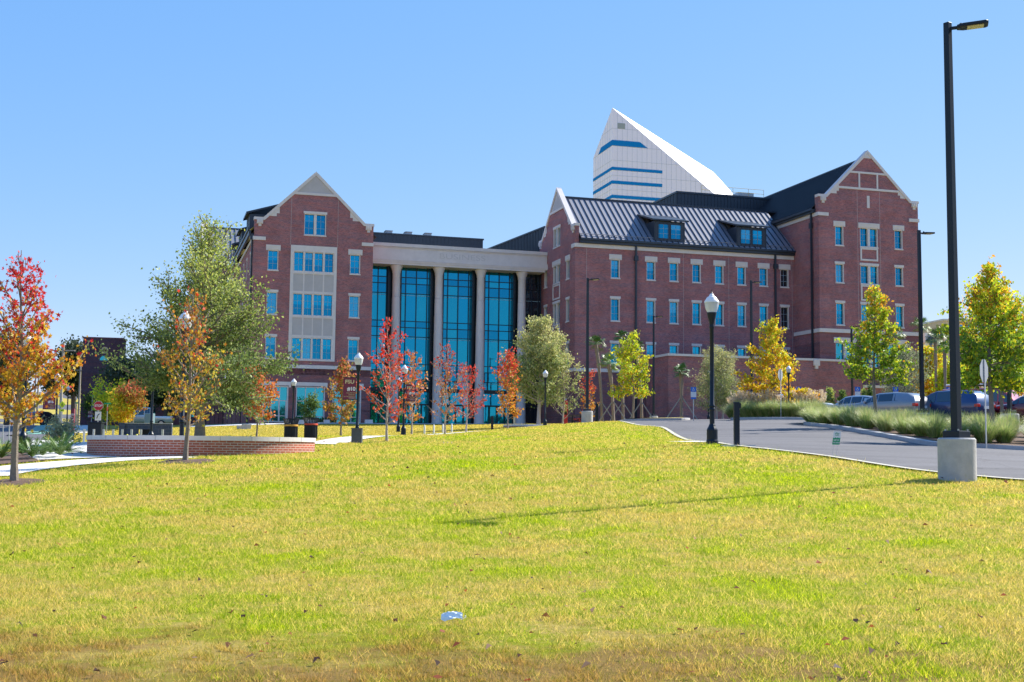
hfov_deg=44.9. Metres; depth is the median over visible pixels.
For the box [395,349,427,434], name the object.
maple tree
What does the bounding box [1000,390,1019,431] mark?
area light
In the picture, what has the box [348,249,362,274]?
window
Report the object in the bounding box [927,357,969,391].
autumn tree
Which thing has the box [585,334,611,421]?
palm tree
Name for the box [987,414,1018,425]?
grass clump
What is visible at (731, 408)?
grass clump
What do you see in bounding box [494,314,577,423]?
live oak tree
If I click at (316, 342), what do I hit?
window
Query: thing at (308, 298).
window
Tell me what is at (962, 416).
grass clump
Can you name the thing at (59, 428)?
shrub
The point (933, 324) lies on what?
tan building
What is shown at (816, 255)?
brick building
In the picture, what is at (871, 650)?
fallen leaves
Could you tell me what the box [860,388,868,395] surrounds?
evergreen shrub
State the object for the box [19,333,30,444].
street lamp
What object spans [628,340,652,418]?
palm tree
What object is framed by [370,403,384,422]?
entrance door
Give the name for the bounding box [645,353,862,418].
terrace wall
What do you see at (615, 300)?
window
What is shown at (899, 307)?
window
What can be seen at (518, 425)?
curved planter wall
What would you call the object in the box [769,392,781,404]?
grass clump
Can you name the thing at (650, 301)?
window
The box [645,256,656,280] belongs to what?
window
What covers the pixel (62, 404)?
crossing sign
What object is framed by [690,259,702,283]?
window
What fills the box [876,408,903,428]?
grass clump
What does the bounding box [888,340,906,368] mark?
window
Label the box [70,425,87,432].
sidewalk
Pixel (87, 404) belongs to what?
shrub
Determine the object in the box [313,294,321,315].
window
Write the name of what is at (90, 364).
brick tower
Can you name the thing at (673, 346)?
window
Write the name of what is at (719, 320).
window
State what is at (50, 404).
street lamp
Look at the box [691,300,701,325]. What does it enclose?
window
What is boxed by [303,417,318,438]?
trash can
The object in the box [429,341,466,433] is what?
maple tree
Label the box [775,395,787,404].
grass clump
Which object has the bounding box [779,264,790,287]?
window
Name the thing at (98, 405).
stop sign
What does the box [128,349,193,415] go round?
live oak tree
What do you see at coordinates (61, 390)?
utility pole
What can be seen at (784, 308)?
window
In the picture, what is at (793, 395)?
grass clump
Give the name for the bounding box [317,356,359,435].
maple tree
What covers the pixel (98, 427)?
utility cabinet
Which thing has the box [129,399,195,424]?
brick building
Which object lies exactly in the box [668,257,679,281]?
window
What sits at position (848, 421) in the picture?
grass clump
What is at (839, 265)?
window
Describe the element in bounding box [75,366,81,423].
utility pole
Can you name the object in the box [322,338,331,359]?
window
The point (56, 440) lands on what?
cycad plant
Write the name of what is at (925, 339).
white house
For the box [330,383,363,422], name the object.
storefront window
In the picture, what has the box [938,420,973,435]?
grass clump
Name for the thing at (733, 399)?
grass clump
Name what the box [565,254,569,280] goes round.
window
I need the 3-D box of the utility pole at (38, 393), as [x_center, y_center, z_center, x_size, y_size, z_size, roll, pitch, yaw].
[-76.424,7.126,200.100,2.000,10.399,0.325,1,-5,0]
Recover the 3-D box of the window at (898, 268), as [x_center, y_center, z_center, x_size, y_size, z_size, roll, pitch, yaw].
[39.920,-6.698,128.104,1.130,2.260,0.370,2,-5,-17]
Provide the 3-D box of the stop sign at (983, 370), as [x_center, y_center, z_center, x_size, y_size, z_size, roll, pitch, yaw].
[15.257,2.087,39.995,0.044,3.000,0.739,-4,-7,40]
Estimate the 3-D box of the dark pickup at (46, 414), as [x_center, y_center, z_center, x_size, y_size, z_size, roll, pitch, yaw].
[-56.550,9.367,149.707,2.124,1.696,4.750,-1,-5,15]
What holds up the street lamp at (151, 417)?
on the ground at (198, 637)
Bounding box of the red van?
[942,384,1018,404]
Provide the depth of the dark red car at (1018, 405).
65.88 m
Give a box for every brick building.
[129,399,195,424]
[200,150,918,423]
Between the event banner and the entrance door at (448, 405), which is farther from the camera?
the entrance door at (448, 405)
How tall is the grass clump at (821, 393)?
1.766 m
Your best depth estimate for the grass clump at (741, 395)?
75.53 m
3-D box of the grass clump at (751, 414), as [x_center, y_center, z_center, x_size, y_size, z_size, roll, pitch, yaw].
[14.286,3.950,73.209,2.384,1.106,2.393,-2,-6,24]
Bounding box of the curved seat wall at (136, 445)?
[86,435,315,457]
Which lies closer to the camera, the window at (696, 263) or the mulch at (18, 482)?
the mulch at (18, 482)
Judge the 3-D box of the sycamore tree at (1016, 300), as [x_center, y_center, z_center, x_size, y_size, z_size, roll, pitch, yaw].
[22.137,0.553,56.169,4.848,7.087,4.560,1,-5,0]
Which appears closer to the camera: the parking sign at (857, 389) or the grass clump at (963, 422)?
the grass clump at (963, 422)
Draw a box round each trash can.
[283,418,299,436]
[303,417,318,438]
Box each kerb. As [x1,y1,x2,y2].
[618,418,689,420]
[623,421,1021,478]
[730,417,803,419]
[803,422,1023,449]
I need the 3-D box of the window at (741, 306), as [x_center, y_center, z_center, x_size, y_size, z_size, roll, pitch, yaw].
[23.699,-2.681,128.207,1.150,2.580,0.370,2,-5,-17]
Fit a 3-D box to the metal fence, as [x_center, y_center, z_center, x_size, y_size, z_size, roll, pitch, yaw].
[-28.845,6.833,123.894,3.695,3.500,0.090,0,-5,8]
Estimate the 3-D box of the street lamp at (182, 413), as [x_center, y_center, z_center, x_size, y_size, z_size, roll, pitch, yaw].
[-9.413,1.193,35.528,0.405,4.370,0.405,1,-5,0]
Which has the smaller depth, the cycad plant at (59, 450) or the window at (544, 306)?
the cycad plant at (59, 450)
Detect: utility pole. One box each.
[33,367,43,424]
[36,370,39,410]
[51,343,74,421]
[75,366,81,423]
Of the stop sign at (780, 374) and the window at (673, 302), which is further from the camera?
the window at (673, 302)
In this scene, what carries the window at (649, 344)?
in the brick building at (816, 255)
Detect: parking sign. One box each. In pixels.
[691,387,695,420]
[855,387,859,395]
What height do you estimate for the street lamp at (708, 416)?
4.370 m
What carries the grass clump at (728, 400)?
on the planting bed
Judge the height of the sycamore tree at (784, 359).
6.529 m
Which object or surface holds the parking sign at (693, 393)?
on the road
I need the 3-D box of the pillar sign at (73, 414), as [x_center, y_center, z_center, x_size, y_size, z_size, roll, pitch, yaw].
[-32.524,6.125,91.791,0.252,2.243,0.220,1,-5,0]
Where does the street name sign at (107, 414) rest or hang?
on the ground at (198, 637)
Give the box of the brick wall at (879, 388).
[863,385,925,393]
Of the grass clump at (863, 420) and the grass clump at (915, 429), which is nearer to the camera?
the grass clump at (915, 429)
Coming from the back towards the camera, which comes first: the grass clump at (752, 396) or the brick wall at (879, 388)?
the brick wall at (879, 388)
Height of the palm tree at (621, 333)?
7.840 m
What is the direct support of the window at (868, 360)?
in the brick building at (816, 255)
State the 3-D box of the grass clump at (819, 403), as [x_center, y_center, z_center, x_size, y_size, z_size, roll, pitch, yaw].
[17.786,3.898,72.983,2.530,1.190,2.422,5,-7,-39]
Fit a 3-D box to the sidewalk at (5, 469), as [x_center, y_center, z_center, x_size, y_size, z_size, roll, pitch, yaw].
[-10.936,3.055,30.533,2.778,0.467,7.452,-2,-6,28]
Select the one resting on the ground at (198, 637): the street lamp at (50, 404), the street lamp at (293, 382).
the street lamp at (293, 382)
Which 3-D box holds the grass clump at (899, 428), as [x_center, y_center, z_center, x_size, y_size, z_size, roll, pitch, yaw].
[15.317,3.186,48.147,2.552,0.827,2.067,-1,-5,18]
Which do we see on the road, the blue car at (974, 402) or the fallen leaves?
the blue car at (974, 402)
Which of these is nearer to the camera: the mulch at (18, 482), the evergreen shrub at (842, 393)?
the mulch at (18, 482)
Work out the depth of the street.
118.69 m
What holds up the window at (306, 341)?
in the brick building at (816, 255)
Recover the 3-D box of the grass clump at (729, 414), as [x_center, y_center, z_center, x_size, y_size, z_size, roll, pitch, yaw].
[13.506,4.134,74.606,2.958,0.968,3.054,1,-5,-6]
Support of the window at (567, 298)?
in the brick building at (816, 255)
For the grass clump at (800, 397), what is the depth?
74.68 m
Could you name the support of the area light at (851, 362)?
on the ground at (198, 637)
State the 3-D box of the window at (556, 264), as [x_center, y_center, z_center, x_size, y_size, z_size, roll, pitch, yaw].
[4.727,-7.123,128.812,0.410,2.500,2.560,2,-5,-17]
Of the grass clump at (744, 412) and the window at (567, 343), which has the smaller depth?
the grass clump at (744, 412)
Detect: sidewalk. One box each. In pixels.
[0,456,182,475]
[28,440,117,458]
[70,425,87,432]
[185,423,560,426]
[315,442,335,443]
[316,426,532,442]
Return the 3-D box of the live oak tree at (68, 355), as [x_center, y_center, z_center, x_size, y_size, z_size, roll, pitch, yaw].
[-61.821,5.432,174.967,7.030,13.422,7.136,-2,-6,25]
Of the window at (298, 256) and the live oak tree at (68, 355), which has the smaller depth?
the window at (298, 256)
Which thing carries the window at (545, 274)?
in the brick building at (816, 255)
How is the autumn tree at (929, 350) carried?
on the ground at (198, 637)
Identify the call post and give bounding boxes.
[564,399,567,422]
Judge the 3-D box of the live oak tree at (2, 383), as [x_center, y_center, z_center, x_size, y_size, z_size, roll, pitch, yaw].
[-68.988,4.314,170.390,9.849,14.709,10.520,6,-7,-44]
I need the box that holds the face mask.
[441,611,465,620]
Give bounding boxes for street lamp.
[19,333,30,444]
[43,374,60,441]
[66,386,70,421]
[148,360,155,434]
[178,309,191,435]
[291,379,295,423]
[343,352,362,442]
[396,378,401,431]
[401,364,415,434]
[543,369,547,424]
[704,290,718,444]
[707,391,709,418]
[786,364,790,403]
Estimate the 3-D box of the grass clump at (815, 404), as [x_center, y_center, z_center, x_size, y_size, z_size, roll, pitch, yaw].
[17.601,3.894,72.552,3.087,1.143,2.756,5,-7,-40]
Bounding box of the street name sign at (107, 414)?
[104,403,110,432]
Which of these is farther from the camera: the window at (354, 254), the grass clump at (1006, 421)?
the window at (354, 254)
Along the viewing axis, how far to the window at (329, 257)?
122.46 m
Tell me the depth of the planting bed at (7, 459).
33.14 m
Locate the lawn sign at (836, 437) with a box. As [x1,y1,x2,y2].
[832,431,840,454]
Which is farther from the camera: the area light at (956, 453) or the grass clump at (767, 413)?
the grass clump at (767, 413)
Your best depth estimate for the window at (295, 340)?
120.86 m
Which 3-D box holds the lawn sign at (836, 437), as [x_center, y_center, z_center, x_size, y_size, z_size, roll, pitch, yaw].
[7.671,2.465,29.313,0.255,0.670,0.018,2,-5,-12]
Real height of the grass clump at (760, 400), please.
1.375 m
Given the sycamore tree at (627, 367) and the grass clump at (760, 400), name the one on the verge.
the sycamore tree at (627, 367)
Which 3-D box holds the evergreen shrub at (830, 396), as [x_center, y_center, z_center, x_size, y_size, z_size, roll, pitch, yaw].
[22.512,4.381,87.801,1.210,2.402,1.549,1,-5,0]
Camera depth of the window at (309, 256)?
121.90 m
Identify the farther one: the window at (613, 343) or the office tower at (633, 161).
the office tower at (633, 161)
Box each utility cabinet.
[87,422,104,434]
[144,413,154,422]
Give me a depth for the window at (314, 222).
122.32 m
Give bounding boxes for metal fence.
[205,396,240,423]
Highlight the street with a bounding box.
[0,392,76,443]
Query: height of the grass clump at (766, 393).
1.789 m
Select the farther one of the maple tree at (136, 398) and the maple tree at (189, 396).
the maple tree at (136, 398)
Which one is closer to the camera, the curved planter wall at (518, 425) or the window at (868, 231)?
the curved planter wall at (518, 425)
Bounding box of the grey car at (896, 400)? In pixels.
[849,392,930,412]
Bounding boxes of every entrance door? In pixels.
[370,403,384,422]
[400,403,427,422]
[442,404,469,423]
[484,405,508,423]
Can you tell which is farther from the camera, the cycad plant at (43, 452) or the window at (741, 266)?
the window at (741, 266)
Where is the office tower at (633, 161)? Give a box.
[593,108,732,201]
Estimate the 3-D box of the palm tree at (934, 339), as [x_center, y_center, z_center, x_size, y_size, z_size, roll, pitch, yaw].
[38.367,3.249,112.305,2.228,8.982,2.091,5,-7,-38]
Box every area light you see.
[581,278,599,422]
[649,315,662,417]
[750,280,761,392]
[850,326,859,395]
[915,230,934,414]
[937,20,988,481]
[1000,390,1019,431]
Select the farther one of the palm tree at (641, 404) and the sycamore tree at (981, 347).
the palm tree at (641, 404)
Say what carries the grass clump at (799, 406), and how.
on the planting bed
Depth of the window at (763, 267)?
129.35 m
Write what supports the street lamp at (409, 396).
on the ground at (198, 637)
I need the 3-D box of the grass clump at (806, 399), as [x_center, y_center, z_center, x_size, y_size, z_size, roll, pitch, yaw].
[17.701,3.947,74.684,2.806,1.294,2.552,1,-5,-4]
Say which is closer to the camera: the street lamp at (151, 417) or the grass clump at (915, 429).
the grass clump at (915, 429)
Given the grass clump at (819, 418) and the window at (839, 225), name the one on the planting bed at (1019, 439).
the grass clump at (819, 418)
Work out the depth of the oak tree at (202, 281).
43.73 m
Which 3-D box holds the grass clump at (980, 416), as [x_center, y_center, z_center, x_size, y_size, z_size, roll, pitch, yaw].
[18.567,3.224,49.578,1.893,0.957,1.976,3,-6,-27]
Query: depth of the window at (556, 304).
128.37 m
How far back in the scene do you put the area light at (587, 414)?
80.13 m
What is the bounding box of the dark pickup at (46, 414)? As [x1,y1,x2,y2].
[26,411,57,424]
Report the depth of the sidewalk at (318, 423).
115.72 m
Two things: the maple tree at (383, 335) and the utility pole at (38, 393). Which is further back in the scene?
the utility pole at (38, 393)
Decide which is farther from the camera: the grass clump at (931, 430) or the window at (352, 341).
the window at (352, 341)
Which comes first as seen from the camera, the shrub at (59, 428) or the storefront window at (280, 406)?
the shrub at (59, 428)
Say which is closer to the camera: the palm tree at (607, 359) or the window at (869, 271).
the palm tree at (607, 359)
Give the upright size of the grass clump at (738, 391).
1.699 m
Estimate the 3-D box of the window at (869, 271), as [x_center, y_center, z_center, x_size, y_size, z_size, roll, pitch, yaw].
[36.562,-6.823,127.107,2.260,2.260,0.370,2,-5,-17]
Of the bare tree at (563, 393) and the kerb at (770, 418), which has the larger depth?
the bare tree at (563, 393)
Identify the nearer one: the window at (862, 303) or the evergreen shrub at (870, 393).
the evergreen shrub at (870, 393)
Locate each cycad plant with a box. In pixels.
[0,438,22,457]
[5,434,60,456]
[7,435,47,453]
[22,441,54,454]
[32,431,83,454]
[32,435,70,452]
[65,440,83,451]
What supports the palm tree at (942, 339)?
on the ground at (198, 637)
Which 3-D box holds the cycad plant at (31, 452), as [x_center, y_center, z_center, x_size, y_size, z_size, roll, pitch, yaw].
[-12.892,2.818,33.462,1.396,0.636,1.206,1,-5,0]
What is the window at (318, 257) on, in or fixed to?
in the brick building at (816, 255)
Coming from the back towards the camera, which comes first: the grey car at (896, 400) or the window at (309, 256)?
the window at (309, 256)
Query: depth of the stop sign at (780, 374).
71.95 m
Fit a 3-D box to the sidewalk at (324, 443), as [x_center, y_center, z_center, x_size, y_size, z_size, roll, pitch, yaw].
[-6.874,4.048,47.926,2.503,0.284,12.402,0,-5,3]
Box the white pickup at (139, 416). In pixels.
[114,407,173,422]
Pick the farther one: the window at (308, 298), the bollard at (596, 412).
the window at (308, 298)
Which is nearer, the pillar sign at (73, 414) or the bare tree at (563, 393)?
the pillar sign at (73, 414)
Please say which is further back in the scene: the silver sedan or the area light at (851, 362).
the area light at (851, 362)
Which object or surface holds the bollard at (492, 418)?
on the ground at (198, 637)
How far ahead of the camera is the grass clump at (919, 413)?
51.60 m
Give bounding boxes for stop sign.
[94,401,102,421]
[778,369,782,402]
[980,359,987,448]
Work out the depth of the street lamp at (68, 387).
117.86 m
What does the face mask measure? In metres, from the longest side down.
0.213 x 0.076 x 0.071 m
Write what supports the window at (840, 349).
in the brick building at (816, 255)
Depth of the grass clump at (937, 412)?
54.06 m
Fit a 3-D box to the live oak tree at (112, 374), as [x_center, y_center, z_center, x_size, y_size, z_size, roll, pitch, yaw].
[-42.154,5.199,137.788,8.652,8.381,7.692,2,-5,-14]
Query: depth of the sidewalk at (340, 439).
58.03 m
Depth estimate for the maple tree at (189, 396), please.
30.92 m
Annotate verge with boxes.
[630,417,683,418]
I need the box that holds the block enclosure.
[119,423,172,434]
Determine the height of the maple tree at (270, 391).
3.767 m
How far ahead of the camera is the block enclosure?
75.96 m
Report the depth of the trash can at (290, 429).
57.61 m
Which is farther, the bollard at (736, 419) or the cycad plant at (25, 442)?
the cycad plant at (25, 442)
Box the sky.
[0,0,1023,396]
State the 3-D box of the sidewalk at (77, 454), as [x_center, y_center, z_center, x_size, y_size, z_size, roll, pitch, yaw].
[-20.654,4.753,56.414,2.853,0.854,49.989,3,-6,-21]
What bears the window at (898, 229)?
in the brick building at (816, 255)
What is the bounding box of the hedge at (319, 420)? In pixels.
[295,416,335,422]
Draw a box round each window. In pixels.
[261,381,290,421]
[265,334,276,358]
[266,244,280,270]
[266,289,277,314]
[291,337,301,358]
[292,293,302,314]
[294,251,303,270]
[295,382,327,422]
[303,338,311,358]
[304,211,326,236]
[304,293,312,315]
[305,252,313,271]
[312,338,320,359]
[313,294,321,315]
[314,252,322,271]
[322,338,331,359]
[323,294,332,315]
[325,253,333,272]
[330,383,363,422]
[347,337,359,361]
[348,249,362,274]
[348,293,360,318]
[543,304,546,323]
[544,264,547,288]
[552,259,560,285]
[552,300,559,326]
[553,224,560,248]
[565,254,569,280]
[565,296,569,322]
[565,341,568,364]
[609,254,621,278]
[610,296,620,321]
[610,340,619,364]
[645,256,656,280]
[646,298,655,323]
[646,342,655,355]
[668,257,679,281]
[669,299,678,324]
[669,343,678,353]
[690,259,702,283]
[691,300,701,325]
[692,344,701,353]
[713,260,724,284]
[714,344,724,354]
[715,301,724,326]
[736,262,747,285]
[737,302,746,327]
[737,345,745,355]
[758,263,769,286]
[759,303,768,327]
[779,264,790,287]
[780,304,789,328]
[781,347,789,354]
[833,221,844,246]
[834,337,856,359]
[835,261,844,283]
[835,300,844,325]
[858,222,879,248]
[860,263,878,285]
[860,302,879,326]
[862,339,881,368]
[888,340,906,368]
[893,225,903,249]
[894,265,903,286]
[895,303,904,328]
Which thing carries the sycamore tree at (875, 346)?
on the planting bed at (1019, 439)
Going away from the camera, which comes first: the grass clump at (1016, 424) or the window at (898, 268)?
the grass clump at (1016, 424)
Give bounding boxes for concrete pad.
[720,445,755,446]
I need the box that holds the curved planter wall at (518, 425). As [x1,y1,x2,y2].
[503,424,547,426]
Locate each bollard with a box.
[491,416,493,429]
[595,403,597,421]
[733,402,740,444]
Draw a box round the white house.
[923,333,938,385]
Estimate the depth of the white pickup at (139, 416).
117.13 m
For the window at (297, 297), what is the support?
in the brick building at (816, 255)
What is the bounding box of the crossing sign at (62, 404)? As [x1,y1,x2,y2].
[59,401,65,422]
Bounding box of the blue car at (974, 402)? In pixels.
[927,390,995,418]
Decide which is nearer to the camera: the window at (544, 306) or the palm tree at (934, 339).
the palm tree at (934, 339)
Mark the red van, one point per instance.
(996, 396)
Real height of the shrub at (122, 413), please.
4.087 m
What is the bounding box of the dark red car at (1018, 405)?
[995,396,1023,423]
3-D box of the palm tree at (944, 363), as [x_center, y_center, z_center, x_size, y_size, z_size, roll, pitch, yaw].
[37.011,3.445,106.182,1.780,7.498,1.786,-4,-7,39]
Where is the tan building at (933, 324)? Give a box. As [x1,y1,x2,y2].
[923,319,973,361]
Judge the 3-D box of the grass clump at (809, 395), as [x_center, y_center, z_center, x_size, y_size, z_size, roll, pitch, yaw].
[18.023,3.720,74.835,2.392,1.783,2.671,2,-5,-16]
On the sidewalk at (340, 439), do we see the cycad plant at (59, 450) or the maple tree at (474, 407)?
the maple tree at (474, 407)
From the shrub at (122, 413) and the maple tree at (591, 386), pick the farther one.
the shrub at (122, 413)
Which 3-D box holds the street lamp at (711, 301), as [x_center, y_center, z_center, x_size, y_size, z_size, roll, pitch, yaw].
[5.494,0.754,34.076,0.405,4.370,0.405,1,-5,0]
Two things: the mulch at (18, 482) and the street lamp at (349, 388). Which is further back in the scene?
the street lamp at (349, 388)
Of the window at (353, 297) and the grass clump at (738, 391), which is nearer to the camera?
the grass clump at (738, 391)
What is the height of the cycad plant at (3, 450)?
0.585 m
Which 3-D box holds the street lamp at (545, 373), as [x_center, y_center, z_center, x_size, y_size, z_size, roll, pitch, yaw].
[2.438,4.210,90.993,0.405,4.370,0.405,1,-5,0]
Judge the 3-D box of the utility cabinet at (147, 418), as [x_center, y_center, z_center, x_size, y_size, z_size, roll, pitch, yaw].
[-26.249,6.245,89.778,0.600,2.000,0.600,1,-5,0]
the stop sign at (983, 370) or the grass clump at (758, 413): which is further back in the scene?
the grass clump at (758, 413)
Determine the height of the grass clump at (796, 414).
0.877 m
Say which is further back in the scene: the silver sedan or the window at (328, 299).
the window at (328, 299)
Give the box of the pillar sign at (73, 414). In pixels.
[71,409,74,434]
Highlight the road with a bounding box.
[626,419,1023,478]
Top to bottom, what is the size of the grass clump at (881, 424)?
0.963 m
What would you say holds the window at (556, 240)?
in the brick building at (816, 255)
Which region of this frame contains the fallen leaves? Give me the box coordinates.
[0,439,1022,681]
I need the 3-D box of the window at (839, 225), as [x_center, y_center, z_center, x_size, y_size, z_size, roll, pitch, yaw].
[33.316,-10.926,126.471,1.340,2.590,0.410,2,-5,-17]
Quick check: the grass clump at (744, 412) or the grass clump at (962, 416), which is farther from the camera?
the grass clump at (744, 412)
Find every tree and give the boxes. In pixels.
[0,250,96,480]
[0,324,42,424]
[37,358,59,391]
[49,333,83,424]
[81,208,310,435]
[93,351,148,422]
[112,377,149,422]
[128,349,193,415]
[152,286,232,459]
[239,364,278,436]
[297,391,320,416]
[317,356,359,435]
[356,316,420,440]
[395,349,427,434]
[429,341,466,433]
[447,362,489,431]
[491,346,523,427]
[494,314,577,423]
[546,348,585,423]
[580,369,599,416]
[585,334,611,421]
[597,352,624,420]
[607,329,655,417]
[609,330,631,420]
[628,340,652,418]
[666,362,696,418]
[688,345,743,418]
[731,314,819,404]
[834,282,918,414]
[877,342,937,395]
[887,326,904,386]
[908,317,930,332]
[910,342,947,396]
[924,328,944,391]
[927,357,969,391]
[930,255,1023,439]
[931,324,947,357]
[935,340,948,388]
[945,274,1023,413]
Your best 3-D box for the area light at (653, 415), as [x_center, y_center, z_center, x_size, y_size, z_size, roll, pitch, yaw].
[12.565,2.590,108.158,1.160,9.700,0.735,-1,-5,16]
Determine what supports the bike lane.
on the street
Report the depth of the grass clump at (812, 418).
61.86 m
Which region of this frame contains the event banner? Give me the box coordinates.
[88,410,92,421]
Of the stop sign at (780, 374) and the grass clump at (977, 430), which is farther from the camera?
the stop sign at (780, 374)
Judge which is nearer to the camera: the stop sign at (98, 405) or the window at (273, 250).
the stop sign at (98, 405)
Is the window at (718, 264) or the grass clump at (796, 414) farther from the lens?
the window at (718, 264)
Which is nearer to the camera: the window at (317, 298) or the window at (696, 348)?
the window at (317, 298)
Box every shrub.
[38,412,81,444]
[75,391,94,420]
[83,374,125,428]
[105,383,136,428]
[823,386,835,403]
[836,389,846,400]
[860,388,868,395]
[865,385,872,395]
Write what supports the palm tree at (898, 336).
on the ground at (198, 637)
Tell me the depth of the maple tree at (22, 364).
26.00 m
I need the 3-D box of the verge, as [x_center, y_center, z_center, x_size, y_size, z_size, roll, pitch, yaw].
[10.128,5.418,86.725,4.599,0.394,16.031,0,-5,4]
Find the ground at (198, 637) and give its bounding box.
[0,397,1023,681]
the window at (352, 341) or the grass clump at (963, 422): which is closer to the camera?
the grass clump at (963, 422)
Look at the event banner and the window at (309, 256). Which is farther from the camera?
the window at (309, 256)
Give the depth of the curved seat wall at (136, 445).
34.10 m
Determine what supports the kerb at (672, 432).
on the ground at (198, 637)
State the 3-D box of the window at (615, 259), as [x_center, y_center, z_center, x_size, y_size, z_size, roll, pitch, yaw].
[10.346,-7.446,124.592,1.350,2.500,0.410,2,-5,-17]
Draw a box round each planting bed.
[0,452,62,463]
[831,423,1023,445]
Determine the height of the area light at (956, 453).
9.720 m
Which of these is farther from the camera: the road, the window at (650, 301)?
the window at (650, 301)
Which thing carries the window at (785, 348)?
in the brick building at (816, 255)
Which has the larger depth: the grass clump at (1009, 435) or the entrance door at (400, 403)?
the entrance door at (400, 403)
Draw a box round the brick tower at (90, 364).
[80,337,126,424]
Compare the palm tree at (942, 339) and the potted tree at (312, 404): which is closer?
the potted tree at (312, 404)
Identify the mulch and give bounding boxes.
[0,478,46,485]
[158,458,216,463]
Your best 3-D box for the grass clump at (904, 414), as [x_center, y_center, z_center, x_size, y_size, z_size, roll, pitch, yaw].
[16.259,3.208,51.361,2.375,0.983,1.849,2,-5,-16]
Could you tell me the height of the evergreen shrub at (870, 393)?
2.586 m
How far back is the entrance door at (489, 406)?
130.81 m
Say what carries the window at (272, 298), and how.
in the brick building at (816, 255)
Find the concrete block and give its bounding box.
[242,424,250,428]
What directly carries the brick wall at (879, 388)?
on the ground at (198, 637)
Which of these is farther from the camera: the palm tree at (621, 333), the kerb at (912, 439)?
the palm tree at (621, 333)
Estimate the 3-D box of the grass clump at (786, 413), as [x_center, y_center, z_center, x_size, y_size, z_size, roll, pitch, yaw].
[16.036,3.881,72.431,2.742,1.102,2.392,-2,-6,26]
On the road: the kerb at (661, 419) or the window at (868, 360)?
the kerb at (661, 419)
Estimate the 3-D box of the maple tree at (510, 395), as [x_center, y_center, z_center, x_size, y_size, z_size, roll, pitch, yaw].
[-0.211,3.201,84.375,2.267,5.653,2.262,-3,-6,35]
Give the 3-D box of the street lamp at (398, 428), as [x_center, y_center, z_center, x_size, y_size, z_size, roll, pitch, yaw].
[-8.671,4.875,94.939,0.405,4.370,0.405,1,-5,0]
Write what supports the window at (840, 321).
in the brick building at (816, 255)
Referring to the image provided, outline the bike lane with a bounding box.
[28,425,54,433]
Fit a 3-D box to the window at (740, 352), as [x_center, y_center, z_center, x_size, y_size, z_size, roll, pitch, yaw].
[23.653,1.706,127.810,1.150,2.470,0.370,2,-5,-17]
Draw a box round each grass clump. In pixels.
[718,403,732,416]
[720,398,731,417]
[723,390,747,410]
[723,398,755,415]
[725,395,735,411]
[735,391,749,404]
[739,400,755,416]
[741,400,764,416]
[746,392,757,404]
[748,403,765,416]
[754,395,765,405]
[754,399,778,416]
[759,388,773,405]
[761,399,790,416]
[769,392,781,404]
[771,398,800,416]
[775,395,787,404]
[784,390,799,405]
[788,403,801,416]
[791,398,810,416]
[794,392,806,404]
[796,403,818,421]
[799,396,811,404]
[803,407,824,422]
[803,407,831,423]
[804,388,817,403]
[804,398,825,409]
[808,399,828,407]
[814,389,826,403]
[816,405,849,424]
[827,403,876,425]
[837,405,880,427]
[868,410,903,430]
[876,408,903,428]
[884,413,916,433]
[889,409,919,419]
[901,412,936,435]
[906,408,938,420]
[909,409,948,418]
[910,410,950,437]
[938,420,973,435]
[944,414,975,429]
[948,411,970,420]
[963,413,1006,442]
[964,412,995,432]
[967,415,988,427]
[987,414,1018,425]
[988,420,1023,442]
[995,409,1022,430]
[995,416,1022,429]
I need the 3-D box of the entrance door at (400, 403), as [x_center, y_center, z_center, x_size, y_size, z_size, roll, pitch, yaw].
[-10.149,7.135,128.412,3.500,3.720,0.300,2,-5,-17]
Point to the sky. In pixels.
(121, 121)
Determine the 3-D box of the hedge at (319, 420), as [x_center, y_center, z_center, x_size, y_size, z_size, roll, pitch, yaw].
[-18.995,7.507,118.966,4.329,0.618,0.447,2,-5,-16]
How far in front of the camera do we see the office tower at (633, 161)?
267.05 m
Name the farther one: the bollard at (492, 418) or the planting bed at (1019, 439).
the bollard at (492, 418)
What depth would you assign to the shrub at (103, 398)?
111.70 m
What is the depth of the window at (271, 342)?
120.13 m
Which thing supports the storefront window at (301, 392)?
in the brick building at (816, 255)
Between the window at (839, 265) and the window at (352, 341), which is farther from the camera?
the window at (839, 265)
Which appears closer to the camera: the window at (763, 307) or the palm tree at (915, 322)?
the palm tree at (915, 322)
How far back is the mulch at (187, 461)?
30.53 m
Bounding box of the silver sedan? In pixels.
[825,395,870,408]
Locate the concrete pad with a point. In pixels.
(737, 445)
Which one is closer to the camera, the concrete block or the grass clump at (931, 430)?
the grass clump at (931, 430)
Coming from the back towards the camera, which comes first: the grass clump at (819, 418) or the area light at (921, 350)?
the grass clump at (819, 418)

